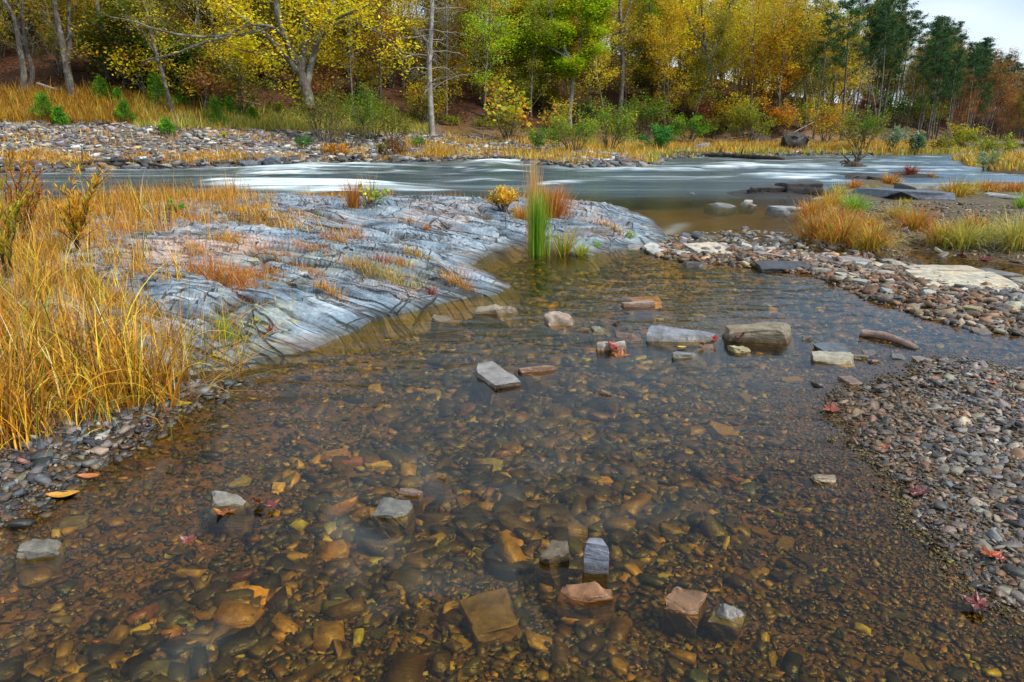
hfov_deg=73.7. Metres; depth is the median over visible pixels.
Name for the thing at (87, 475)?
oval leaf
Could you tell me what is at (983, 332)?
river stone
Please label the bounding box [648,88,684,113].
understorey shrub
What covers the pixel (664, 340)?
river rock
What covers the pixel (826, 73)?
green leaved tree
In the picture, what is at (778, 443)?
bed stone
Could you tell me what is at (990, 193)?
river stone
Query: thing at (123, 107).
young pine
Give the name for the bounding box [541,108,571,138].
shrub
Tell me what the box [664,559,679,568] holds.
bed stone
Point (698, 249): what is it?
river rock
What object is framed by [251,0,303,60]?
tree
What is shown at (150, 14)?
understorey shrub
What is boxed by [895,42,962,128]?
green leaved tree
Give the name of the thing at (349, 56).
yellow leaved tree
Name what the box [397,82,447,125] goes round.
understorey shrub
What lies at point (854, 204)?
sedge tuft
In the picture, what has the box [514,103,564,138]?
orange sapling
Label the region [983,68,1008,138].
pine tree
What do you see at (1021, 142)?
fallen log
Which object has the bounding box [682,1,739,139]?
green leaved tree
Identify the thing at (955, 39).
pine tree
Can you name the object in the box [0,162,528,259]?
orange grass
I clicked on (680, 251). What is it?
river stone
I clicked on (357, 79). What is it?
brown leaved tree
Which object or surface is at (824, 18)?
pine tree
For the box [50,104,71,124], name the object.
young pine
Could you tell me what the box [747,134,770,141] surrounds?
river boulder
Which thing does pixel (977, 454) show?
bank stone
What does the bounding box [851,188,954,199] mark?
river boulder
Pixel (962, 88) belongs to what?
pine tree
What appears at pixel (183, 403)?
oval leaf
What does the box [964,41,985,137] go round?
pine tree
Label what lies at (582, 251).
sedge tuft
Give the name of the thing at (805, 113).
shrub
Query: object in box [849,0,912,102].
green tree
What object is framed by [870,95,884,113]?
understorey shrub
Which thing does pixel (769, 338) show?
river rock
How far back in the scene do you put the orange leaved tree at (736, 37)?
83.39 m
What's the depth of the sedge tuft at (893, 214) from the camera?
10.73 m
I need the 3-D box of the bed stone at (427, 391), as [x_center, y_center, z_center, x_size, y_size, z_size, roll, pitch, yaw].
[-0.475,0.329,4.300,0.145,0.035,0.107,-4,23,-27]
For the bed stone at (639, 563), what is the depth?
2.49 m
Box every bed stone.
[0,608,20,623]
[39,587,55,600]
[75,578,84,590]
[83,598,96,605]
[106,619,118,628]
[123,543,144,555]
[173,542,187,548]
[183,604,196,612]
[228,474,251,489]
[244,456,261,463]
[257,669,268,680]
[259,495,282,506]
[273,394,295,402]
[291,375,310,379]
[304,601,322,612]
[322,416,341,424]
[329,659,348,669]
[344,436,358,444]
[348,413,358,421]
[363,396,382,402]
[369,624,388,639]
[375,426,388,438]
[376,589,398,607]
[410,364,426,371]
[417,611,434,627]
[424,389,440,393]
[426,643,443,665]
[440,579,448,587]
[471,547,483,556]
[481,509,493,514]
[496,437,508,443]
[503,365,517,371]
[504,673,519,681]
[524,552,538,563]
[527,421,556,431]
[623,558,649,569]
[636,530,648,541]
[646,630,660,638]
[660,376,676,384]
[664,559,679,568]
[672,579,703,590]
[689,500,707,513]
[697,471,722,482]
[700,391,714,399]
[704,421,738,439]
[725,457,741,464]
[726,474,744,482]
[731,535,750,551]
[737,393,753,403]
[739,372,753,379]
[742,573,758,589]
[745,382,772,391]
[747,607,757,615]
[751,526,771,538]
[767,439,784,445]
[767,570,789,580]
[768,652,780,670]
[774,535,794,551]
[782,376,803,382]
[791,551,822,567]
[832,539,852,545]
[852,618,865,627]
[889,610,906,619]
[900,650,935,675]
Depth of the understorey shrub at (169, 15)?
54.07 m
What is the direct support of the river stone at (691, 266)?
on the ground at (470, 105)
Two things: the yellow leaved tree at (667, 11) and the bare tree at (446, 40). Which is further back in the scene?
the yellow leaved tree at (667, 11)
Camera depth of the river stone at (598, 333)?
5.14 m
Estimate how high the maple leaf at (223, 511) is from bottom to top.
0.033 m
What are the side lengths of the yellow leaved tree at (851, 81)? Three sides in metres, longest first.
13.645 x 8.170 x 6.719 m
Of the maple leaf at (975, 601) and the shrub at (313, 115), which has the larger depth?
the shrub at (313, 115)
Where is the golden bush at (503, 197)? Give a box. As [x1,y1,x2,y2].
[484,185,519,211]
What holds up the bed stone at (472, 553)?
on the ground at (470, 105)
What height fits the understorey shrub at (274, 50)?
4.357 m
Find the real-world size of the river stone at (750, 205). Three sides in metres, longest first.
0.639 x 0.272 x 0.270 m
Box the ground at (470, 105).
[0,1,1023,681]
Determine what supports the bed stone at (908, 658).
on the ground at (470, 105)
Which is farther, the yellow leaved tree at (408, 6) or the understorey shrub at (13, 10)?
the yellow leaved tree at (408, 6)
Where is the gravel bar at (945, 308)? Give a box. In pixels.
[640,200,1023,336]
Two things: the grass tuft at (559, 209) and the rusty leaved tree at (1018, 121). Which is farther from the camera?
the rusty leaved tree at (1018, 121)
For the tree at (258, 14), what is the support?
on the ground at (470, 105)
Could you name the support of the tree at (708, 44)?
on the ground at (470, 105)
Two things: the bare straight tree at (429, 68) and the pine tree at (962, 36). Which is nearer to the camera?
the bare straight tree at (429, 68)
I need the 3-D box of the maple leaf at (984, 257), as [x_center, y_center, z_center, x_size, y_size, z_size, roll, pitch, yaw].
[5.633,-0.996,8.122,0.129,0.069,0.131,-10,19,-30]
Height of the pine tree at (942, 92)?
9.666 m
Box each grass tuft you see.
[128,258,163,281]
[152,243,322,317]
[169,231,222,258]
[196,196,345,232]
[198,219,267,250]
[210,310,258,347]
[225,199,305,219]
[226,258,308,287]
[231,284,259,302]
[245,244,316,271]
[254,263,287,277]
[261,320,278,333]
[281,238,332,255]
[286,204,326,221]
[293,262,335,280]
[311,221,375,244]
[311,277,358,308]
[326,251,377,269]
[332,245,443,292]
[336,175,367,208]
[337,217,374,238]
[357,170,383,204]
[358,249,399,270]
[379,251,432,273]
[389,240,438,263]
[392,214,423,226]
[417,224,432,230]
[420,285,440,295]
[431,261,482,295]
[503,200,527,222]
[518,178,594,218]
[573,215,621,227]
[591,220,631,237]
[625,228,636,237]
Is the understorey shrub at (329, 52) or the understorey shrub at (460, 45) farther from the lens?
the understorey shrub at (460, 45)
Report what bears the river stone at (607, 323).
on the riverbed pebbles
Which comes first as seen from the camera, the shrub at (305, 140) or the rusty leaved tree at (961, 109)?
the shrub at (305, 140)
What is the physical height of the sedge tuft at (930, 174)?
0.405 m
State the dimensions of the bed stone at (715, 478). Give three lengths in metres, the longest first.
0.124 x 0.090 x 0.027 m
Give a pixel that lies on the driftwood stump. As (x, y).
(854, 163)
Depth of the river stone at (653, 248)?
8.74 m
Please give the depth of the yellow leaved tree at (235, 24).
46.87 m
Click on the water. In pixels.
(707, 179)
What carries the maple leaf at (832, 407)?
on the gravel bank at (872, 428)
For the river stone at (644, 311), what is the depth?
5.93 m
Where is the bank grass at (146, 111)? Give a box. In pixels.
[0,75,1023,170]
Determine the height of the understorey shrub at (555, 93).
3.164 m
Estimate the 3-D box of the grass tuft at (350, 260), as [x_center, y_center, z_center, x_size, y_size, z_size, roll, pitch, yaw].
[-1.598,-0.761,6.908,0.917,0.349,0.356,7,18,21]
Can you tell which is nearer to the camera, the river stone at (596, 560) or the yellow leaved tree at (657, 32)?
the river stone at (596, 560)
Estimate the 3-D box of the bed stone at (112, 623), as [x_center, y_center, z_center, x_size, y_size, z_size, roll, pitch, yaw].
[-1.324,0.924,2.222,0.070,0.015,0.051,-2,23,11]
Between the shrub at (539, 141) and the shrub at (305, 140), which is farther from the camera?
the shrub at (539, 141)
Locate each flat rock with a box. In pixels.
[903,265,984,271]
[905,269,1022,289]
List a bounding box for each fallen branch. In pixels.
[36,82,64,89]
[43,144,171,170]
[736,124,790,136]
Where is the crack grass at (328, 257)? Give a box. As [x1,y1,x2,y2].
[65,197,640,353]
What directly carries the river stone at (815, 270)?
on the ground at (470, 105)
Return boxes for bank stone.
[969,451,985,456]
[972,507,987,515]
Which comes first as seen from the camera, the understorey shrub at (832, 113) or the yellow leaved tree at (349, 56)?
the yellow leaved tree at (349, 56)
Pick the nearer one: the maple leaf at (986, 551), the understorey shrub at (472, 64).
the maple leaf at (986, 551)
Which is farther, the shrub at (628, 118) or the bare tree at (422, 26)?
the bare tree at (422, 26)
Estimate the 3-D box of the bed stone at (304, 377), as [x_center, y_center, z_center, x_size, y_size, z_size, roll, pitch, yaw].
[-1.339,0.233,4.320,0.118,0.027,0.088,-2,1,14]
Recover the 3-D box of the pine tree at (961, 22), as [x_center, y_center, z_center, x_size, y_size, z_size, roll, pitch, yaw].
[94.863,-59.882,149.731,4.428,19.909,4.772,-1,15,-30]
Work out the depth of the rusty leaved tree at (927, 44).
115.94 m
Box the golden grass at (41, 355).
[0,206,310,457]
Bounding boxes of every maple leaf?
[180,533,196,544]
[214,508,236,514]
[263,499,278,506]
[607,340,620,349]
[612,349,629,358]
[821,402,841,411]
[908,485,931,496]
[960,589,993,610]
[979,543,1002,556]
[980,254,993,260]
[986,380,1001,384]
[994,553,1007,560]
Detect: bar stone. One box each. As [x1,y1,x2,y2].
[741,242,751,246]
[852,278,870,283]
[855,262,867,265]
[879,287,891,292]
[894,296,903,300]
[923,289,936,293]
[962,305,982,311]
[975,297,986,301]
[989,291,1012,298]
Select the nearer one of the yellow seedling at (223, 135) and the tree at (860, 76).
the yellow seedling at (223, 135)
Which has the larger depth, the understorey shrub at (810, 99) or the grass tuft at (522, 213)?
the understorey shrub at (810, 99)
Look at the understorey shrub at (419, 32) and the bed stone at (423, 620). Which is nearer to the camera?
the bed stone at (423, 620)
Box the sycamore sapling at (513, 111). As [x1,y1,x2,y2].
[479,75,544,139]
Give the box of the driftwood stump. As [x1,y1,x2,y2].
[840,148,867,166]
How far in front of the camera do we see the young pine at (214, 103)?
44.15 m
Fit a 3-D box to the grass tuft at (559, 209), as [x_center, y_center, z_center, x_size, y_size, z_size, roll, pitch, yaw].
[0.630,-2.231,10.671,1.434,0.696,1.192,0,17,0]
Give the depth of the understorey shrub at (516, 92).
56.57 m
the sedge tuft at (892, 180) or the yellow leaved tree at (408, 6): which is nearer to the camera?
the sedge tuft at (892, 180)
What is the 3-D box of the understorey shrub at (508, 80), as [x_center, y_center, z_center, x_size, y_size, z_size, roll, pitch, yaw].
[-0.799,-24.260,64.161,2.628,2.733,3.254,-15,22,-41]
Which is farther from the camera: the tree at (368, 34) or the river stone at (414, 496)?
the tree at (368, 34)
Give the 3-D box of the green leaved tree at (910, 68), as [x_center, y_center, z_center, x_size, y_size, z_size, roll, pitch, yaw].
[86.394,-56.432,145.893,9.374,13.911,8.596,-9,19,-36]
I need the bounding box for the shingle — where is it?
[0,118,875,172]
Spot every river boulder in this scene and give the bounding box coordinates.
[105,155,129,157]
[263,155,280,164]
[695,142,711,147]
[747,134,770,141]
[780,132,810,148]
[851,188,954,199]
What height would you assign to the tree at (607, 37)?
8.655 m
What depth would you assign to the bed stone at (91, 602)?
2.31 m
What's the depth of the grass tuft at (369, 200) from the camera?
10.54 m
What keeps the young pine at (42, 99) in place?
on the ground at (470, 105)
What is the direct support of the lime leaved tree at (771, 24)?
on the ground at (470, 105)
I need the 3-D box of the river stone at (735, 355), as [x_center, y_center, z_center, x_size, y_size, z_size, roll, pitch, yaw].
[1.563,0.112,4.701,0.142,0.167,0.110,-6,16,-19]
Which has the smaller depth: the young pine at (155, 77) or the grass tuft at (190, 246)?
the grass tuft at (190, 246)
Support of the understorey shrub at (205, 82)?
on the ground at (470, 105)
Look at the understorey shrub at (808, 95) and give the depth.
89.56 m
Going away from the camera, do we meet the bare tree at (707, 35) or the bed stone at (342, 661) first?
the bed stone at (342, 661)
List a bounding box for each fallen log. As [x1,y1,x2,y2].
[657,146,784,159]
[960,127,1023,146]
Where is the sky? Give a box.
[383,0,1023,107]
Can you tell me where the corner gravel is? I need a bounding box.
[0,379,254,536]
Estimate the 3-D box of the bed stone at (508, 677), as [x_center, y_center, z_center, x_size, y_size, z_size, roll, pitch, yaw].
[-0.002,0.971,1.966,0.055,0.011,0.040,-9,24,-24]
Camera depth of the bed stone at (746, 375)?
4.36 m
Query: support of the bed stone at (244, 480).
on the ground at (470, 105)
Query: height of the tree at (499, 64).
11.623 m
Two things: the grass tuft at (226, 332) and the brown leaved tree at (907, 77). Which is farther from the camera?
the brown leaved tree at (907, 77)
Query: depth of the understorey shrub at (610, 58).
81.14 m
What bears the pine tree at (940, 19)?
on the ground at (470, 105)
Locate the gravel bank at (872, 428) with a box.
[727,343,1023,681]
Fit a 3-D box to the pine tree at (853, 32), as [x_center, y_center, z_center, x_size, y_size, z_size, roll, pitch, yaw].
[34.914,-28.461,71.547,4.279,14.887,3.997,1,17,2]
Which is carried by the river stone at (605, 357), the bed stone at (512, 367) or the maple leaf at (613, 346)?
the maple leaf at (613, 346)
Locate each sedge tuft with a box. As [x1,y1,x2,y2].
[544,220,603,267]
[568,241,599,261]
[773,195,865,243]
[789,192,842,220]
[796,200,899,248]
[806,185,854,208]
[817,200,864,224]
[820,179,853,194]
[833,215,920,252]
[835,190,876,212]
[839,177,863,187]
[844,206,892,228]
[871,199,917,219]
[879,170,912,184]
[880,198,948,234]
[891,163,924,174]
[892,195,914,204]
[898,211,988,249]
[925,169,938,176]
[926,174,981,196]
[926,210,1007,253]
[951,208,1003,230]
[958,179,987,194]
[963,177,1009,191]
[968,199,1023,252]
[973,219,1007,239]
[999,185,1023,208]
[1000,179,1023,191]
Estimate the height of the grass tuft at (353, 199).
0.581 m
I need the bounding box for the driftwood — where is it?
[859,329,918,350]
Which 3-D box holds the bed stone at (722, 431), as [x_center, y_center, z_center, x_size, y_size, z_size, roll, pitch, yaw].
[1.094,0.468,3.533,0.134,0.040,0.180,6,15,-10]
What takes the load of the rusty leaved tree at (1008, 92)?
on the ground at (470, 105)
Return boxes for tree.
[0,0,47,91]
[13,0,108,95]
[15,0,60,65]
[70,0,189,93]
[91,0,187,35]
[93,0,422,110]
[95,0,110,79]
[95,0,204,111]
[120,28,225,98]
[130,0,177,36]
[173,0,214,29]
[177,0,229,31]
[183,0,233,84]
[183,0,261,113]
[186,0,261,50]
[195,0,202,46]
[208,0,296,71]
[231,0,274,41]
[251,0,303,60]
[252,0,324,59]
[262,0,337,87]
[297,0,377,97]
[309,0,378,70]
[312,0,366,70]
[317,0,382,119]
[331,0,412,72]
[343,0,410,113]
[373,0,427,86]
[387,0,424,21]
[388,0,425,49]
[394,0,479,133]
[400,0,455,58]
[408,0,452,38]
[410,0,477,81]
[413,0,492,117]
[419,0,491,36]
[419,0,493,101]
[425,0,476,59]
[435,0,502,92]
[437,0,517,76]
[447,0,491,56]
[448,0,535,116]
[470,0,530,98]
[472,0,530,70]
[491,0,620,127]
[496,0,585,110]
[497,0,566,119]
[500,0,537,81]
[525,18,569,110]
[552,0,580,84]
[552,0,586,93]
[568,0,627,121]
[572,1,618,92]
[578,53,612,105]
[596,0,626,74]
[601,0,648,128]
[601,6,648,123]
[608,0,641,85]
[610,0,691,104]
[610,14,666,104]
[615,0,681,100]
[624,0,663,75]
[625,0,692,96]
[625,2,670,76]
[627,0,697,122]
[633,12,704,129]
[644,0,694,71]
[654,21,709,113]
[659,0,771,117]
[660,0,695,33]
[663,0,714,87]
[680,0,716,74]
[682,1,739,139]
[685,25,717,74]
[687,0,721,96]
[691,0,758,79]
[693,0,736,119]
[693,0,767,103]
[704,3,743,87]
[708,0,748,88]
[713,0,763,90]
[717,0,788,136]
[724,0,782,99]
[731,0,771,107]
[731,0,831,130]
[732,22,810,121]
[740,0,786,98]
[744,0,842,121]
[748,0,790,70]
[754,0,794,102]
[766,18,818,107]
[769,49,811,116]
[773,0,808,97]
[782,0,832,127]
[789,0,844,101]
[790,11,836,119]
[796,0,835,110]
[803,14,855,98]
[803,18,839,105]
[807,11,844,138]
[808,4,879,130]
[809,0,833,96]
[814,9,871,103]
[825,9,861,105]
[827,0,868,140]
[828,1,864,113]
[828,27,875,111]
[835,28,876,94]
[838,0,868,112]
[845,51,883,103]
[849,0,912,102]
[850,0,873,88]
[850,59,897,114]
[852,55,889,109]
[853,17,883,120]
[864,14,891,109]
[865,3,893,114]
[867,0,902,129]
[872,14,898,116]
[872,15,917,98]
[873,42,917,96]
[876,23,907,128]
[889,0,918,127]
[889,63,906,101]
[893,47,922,117]
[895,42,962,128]
[896,26,921,125]
[898,71,944,127]
[899,44,924,101]
[899,52,935,138]
[904,56,931,107]
[906,34,959,123]
[910,10,930,100]
[910,50,923,118]
[912,37,934,134]
[915,40,954,131]
[916,35,956,96]
[918,38,951,132]
[919,20,950,95]
[919,27,947,128]
[922,20,936,41]
[925,13,957,137]
[926,28,974,86]
[926,50,953,139]
[927,64,951,139]
[934,26,961,134]
[935,64,957,138]
[938,59,971,126]
[939,48,967,138]
[939,66,983,133]
[941,56,970,112]
[943,32,966,114]
[943,63,962,140]
[948,53,967,137]
[949,20,964,43]
[949,64,970,133]
[953,55,976,135]
[957,36,968,53]
[958,63,999,131]
[958,86,994,125]
[960,47,1004,116]
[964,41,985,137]
[964,43,996,128]
[965,49,986,124]
[966,55,995,140]
[966,74,982,127]
[967,36,997,130]
[968,54,1002,133]
[971,56,1023,137]
[975,60,1014,131]
[975,83,994,139]
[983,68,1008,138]
[985,56,1007,131]
[989,74,1016,127]
[990,87,1023,140]
[992,45,1021,124]
[993,51,1004,63]
[993,82,1023,120]
[995,54,1018,133]
[995,79,1008,138]
[997,61,1019,134]
[997,73,1023,139]
[1001,88,1022,134]
[1002,62,1023,138]
[1003,80,1023,139]
[1005,85,1023,140]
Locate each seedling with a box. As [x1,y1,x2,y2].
[217,131,226,137]
[358,183,389,207]
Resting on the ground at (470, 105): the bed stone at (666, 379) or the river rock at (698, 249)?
the bed stone at (666, 379)
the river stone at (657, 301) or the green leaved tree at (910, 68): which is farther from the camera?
the green leaved tree at (910, 68)
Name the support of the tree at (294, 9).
on the ground at (470, 105)
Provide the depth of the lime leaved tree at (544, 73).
63.85 m
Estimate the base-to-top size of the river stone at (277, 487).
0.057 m
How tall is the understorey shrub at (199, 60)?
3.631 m
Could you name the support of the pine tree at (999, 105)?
on the ground at (470, 105)
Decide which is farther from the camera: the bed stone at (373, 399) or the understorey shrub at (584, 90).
the understorey shrub at (584, 90)
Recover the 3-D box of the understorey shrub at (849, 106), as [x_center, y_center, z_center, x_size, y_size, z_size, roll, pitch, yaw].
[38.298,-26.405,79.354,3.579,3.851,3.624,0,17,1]
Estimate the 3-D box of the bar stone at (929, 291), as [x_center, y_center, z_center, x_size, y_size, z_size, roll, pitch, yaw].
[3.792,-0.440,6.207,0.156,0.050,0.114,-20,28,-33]
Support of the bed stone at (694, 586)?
on the ground at (470, 105)
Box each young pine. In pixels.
[27,90,53,119]
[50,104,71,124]
[86,74,112,98]
[109,87,130,103]
[111,99,137,120]
[143,70,177,106]
[157,116,177,134]
[173,89,191,106]
[201,93,233,126]
[220,91,243,115]
[246,106,260,118]
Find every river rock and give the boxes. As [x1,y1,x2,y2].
[238,159,260,165]
[645,325,721,357]
[683,242,732,253]
[721,322,794,355]
[746,185,785,193]
[751,261,814,274]
[775,180,824,195]
[850,174,877,177]
[867,175,899,181]
[894,183,943,190]
[982,195,1023,199]
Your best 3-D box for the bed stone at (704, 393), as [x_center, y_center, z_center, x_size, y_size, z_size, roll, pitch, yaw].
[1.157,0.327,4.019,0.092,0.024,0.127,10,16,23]
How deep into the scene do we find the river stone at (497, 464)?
3.30 m
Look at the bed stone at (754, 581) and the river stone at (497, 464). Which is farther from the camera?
the river stone at (497, 464)
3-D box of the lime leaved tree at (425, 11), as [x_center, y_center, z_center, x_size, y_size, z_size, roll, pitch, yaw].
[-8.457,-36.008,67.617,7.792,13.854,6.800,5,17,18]
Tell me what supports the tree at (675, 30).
on the ground at (470, 105)
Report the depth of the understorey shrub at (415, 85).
57.40 m
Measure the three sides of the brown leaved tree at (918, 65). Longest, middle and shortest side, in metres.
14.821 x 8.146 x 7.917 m
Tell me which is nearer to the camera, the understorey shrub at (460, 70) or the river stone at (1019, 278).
the river stone at (1019, 278)
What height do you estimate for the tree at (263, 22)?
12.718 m
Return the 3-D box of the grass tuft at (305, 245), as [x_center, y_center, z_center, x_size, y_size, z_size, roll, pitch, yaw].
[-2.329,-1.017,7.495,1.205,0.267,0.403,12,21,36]
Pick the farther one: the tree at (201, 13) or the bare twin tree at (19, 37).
the tree at (201, 13)
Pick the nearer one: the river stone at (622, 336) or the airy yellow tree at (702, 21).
the river stone at (622, 336)
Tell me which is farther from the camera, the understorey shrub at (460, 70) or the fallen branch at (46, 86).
the understorey shrub at (460, 70)
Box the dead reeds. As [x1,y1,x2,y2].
[521,149,543,245]
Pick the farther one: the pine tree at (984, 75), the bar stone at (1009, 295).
the pine tree at (984, 75)
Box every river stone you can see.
[15,538,66,574]
[59,514,90,528]
[208,490,256,537]
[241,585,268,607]
[270,482,285,494]
[319,447,350,463]
[342,456,363,469]
[364,460,391,473]
[368,384,381,393]
[372,497,415,539]
[398,488,422,515]
[421,472,453,500]
[431,314,461,341]
[443,601,458,613]
[458,587,520,647]
[470,361,520,407]
[471,304,518,330]
[473,458,505,471]
[495,529,523,545]
[517,365,558,391]
[535,540,569,588]
[543,311,576,342]
[557,581,616,624]
[579,327,590,346]
[582,538,608,588]
[591,325,612,348]
[594,318,619,340]
[596,341,626,368]
[596,389,618,414]
[598,476,613,483]
[614,322,631,335]
[615,331,631,347]
[621,300,656,322]
[622,296,661,308]
[622,311,635,329]
[626,336,644,357]
[627,244,642,250]
[641,242,663,255]
[662,586,706,638]
[671,351,702,371]
[676,249,688,254]
[682,261,706,272]
[696,344,714,363]
[698,235,715,241]
[704,203,735,216]
[707,603,745,642]
[726,345,751,364]
[739,202,756,213]
[751,251,776,255]
[762,238,778,246]
[765,206,802,216]
[775,210,792,217]
[798,336,812,350]
[807,381,825,388]
[810,267,831,273]
[810,351,854,370]
[810,474,836,487]
[813,342,852,353]
[831,256,871,262]
[833,272,858,279]
[837,375,861,385]
[853,354,868,362]
[861,268,893,273]
[861,349,877,357]
[866,359,882,364]
[877,259,905,265]
[886,353,906,360]
[911,356,932,362]
[969,327,993,336]
[977,268,1021,278]
[980,192,1006,194]
[1009,277,1023,281]
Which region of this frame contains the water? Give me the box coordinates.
[0,148,1023,260]
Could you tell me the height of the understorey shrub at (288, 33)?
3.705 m
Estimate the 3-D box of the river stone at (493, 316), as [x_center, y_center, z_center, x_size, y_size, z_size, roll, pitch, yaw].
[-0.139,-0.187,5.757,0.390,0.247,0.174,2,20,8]
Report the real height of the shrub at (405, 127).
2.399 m
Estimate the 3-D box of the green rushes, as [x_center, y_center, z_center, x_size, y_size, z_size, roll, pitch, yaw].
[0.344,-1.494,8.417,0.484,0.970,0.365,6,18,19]
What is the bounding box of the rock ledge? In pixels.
[1,193,668,377]
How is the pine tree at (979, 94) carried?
on the ground at (470, 105)
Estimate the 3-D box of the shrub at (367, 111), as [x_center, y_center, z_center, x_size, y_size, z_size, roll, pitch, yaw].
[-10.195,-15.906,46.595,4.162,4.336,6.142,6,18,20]
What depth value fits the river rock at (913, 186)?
15.45 m
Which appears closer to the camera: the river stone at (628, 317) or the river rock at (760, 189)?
the river stone at (628, 317)
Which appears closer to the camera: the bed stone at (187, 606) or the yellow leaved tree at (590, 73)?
the bed stone at (187, 606)
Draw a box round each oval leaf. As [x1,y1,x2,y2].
[46,490,79,496]
[78,473,99,477]
[176,401,191,405]
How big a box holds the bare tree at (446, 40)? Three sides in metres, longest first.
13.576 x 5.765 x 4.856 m
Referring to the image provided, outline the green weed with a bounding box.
[167,196,185,214]
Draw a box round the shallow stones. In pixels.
[656,226,891,258]
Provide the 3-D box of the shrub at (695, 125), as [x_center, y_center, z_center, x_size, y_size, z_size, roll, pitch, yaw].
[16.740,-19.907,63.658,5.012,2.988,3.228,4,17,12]
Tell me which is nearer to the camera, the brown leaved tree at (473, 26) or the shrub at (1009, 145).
the shrub at (1009, 145)
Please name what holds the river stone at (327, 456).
on the riverbed pebbles
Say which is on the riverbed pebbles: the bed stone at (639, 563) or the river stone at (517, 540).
the river stone at (517, 540)
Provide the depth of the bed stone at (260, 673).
2.01 m
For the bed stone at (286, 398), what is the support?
on the ground at (470, 105)
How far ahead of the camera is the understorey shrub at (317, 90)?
50.99 m
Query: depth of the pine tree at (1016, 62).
131.79 m
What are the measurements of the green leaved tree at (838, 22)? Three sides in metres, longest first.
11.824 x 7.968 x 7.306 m
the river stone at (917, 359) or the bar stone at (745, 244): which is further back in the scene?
the bar stone at (745, 244)
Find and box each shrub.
[0,0,34,33]
[0,0,45,35]
[0,15,15,40]
[0,15,15,57]
[0,141,48,240]
[0,177,30,277]
[12,0,76,29]
[27,16,96,75]
[35,21,63,54]
[41,0,93,36]
[41,161,114,251]
[47,0,115,41]
[72,18,117,67]
[93,8,124,38]
[96,32,182,97]
[124,31,173,86]
[131,0,170,40]
[131,1,180,37]
[147,2,184,35]
[151,0,207,26]
[152,7,193,42]
[155,0,189,20]
[155,51,211,106]
[170,32,240,85]
[172,12,230,73]
[179,58,234,112]
[180,0,209,23]
[185,34,220,74]
[189,65,260,112]
[190,20,228,58]
[203,54,281,115]
[219,41,262,78]
[222,49,253,77]
[223,43,256,82]
[233,27,286,81]
[244,29,288,86]
[245,2,291,28]
[254,53,286,88]
[258,17,300,61]
[267,100,287,113]
[271,35,329,85]
[278,76,357,141]
[292,78,327,102]
[294,134,313,146]
[298,73,332,115]
[309,29,346,69]
[312,50,349,105]
[316,106,381,147]
[320,142,351,154]
[335,82,403,138]
[340,50,394,101]
[365,93,394,122]
[366,35,420,87]
[367,40,381,68]
[371,107,416,141]
[373,7,410,42]
[373,33,397,68]
[374,137,409,154]
[386,16,426,62]
[393,6,419,35]
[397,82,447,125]
[398,40,432,82]
[400,82,450,120]
[403,74,435,103]
[410,55,439,83]
[411,21,426,44]
[411,135,428,147]
[412,74,462,124]
[416,56,474,105]
[423,51,454,82]
[424,57,467,92]
[432,30,458,60]
[437,113,460,124]
[443,52,481,86]
[449,32,472,61]
[461,50,497,88]
[462,62,510,104]
[468,35,499,75]
[471,116,494,128]
[480,73,512,108]
[488,77,524,122]
[489,111,527,138]
[490,68,516,89]
[491,66,521,95]
[497,50,512,69]
[525,125,549,150]
[535,82,570,111]
[538,96,580,137]
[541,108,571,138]
[544,103,604,150]
[549,73,563,91]
[563,75,607,113]
[573,94,607,123]
[586,96,642,149]
[599,43,619,73]
[617,88,678,138]
[637,123,679,148]
[640,59,661,87]
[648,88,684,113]
[659,72,693,99]
[666,111,716,142]
[673,55,692,75]
[677,92,698,114]
[687,75,743,123]
[691,93,719,129]
[703,113,725,138]
[706,102,732,130]
[710,112,728,134]
[711,92,761,135]
[717,96,775,141]
[762,98,806,135]
[765,86,791,108]
[770,82,804,109]
[790,97,821,132]
[798,85,822,109]
[801,95,849,142]
[803,95,818,109]
[812,96,832,119]
[815,98,847,132]
[820,92,830,105]
[827,96,855,130]
[833,105,895,149]
[838,90,856,109]
[855,92,876,114]
[870,86,938,128]
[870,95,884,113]
[876,124,912,149]
[903,130,930,153]
[907,112,920,126]
[908,96,948,129]
[929,134,954,150]
[944,120,989,147]
[970,132,1022,153]
[975,147,1006,169]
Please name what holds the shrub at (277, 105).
on the ground at (470, 105)
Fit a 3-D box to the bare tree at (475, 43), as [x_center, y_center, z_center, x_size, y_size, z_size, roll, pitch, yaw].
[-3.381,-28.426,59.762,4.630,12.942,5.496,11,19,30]
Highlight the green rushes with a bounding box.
[523,184,559,259]
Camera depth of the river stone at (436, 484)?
2.95 m
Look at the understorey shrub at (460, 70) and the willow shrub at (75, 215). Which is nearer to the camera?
the willow shrub at (75, 215)
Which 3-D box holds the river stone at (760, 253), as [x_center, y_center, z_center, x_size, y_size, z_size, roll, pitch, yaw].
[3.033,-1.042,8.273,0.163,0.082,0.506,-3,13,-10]
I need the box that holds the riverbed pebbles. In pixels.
[0,244,1023,681]
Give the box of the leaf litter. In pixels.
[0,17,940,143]
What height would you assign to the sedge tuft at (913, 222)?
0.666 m
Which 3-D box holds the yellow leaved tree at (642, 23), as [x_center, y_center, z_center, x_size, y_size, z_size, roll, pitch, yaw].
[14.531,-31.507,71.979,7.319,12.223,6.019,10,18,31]
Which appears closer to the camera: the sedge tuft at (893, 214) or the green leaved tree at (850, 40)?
the sedge tuft at (893, 214)
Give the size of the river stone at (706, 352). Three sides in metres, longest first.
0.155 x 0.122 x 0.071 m
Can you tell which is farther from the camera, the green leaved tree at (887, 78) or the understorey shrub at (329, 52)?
the green leaved tree at (887, 78)
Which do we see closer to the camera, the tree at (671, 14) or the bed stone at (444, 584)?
the bed stone at (444, 584)

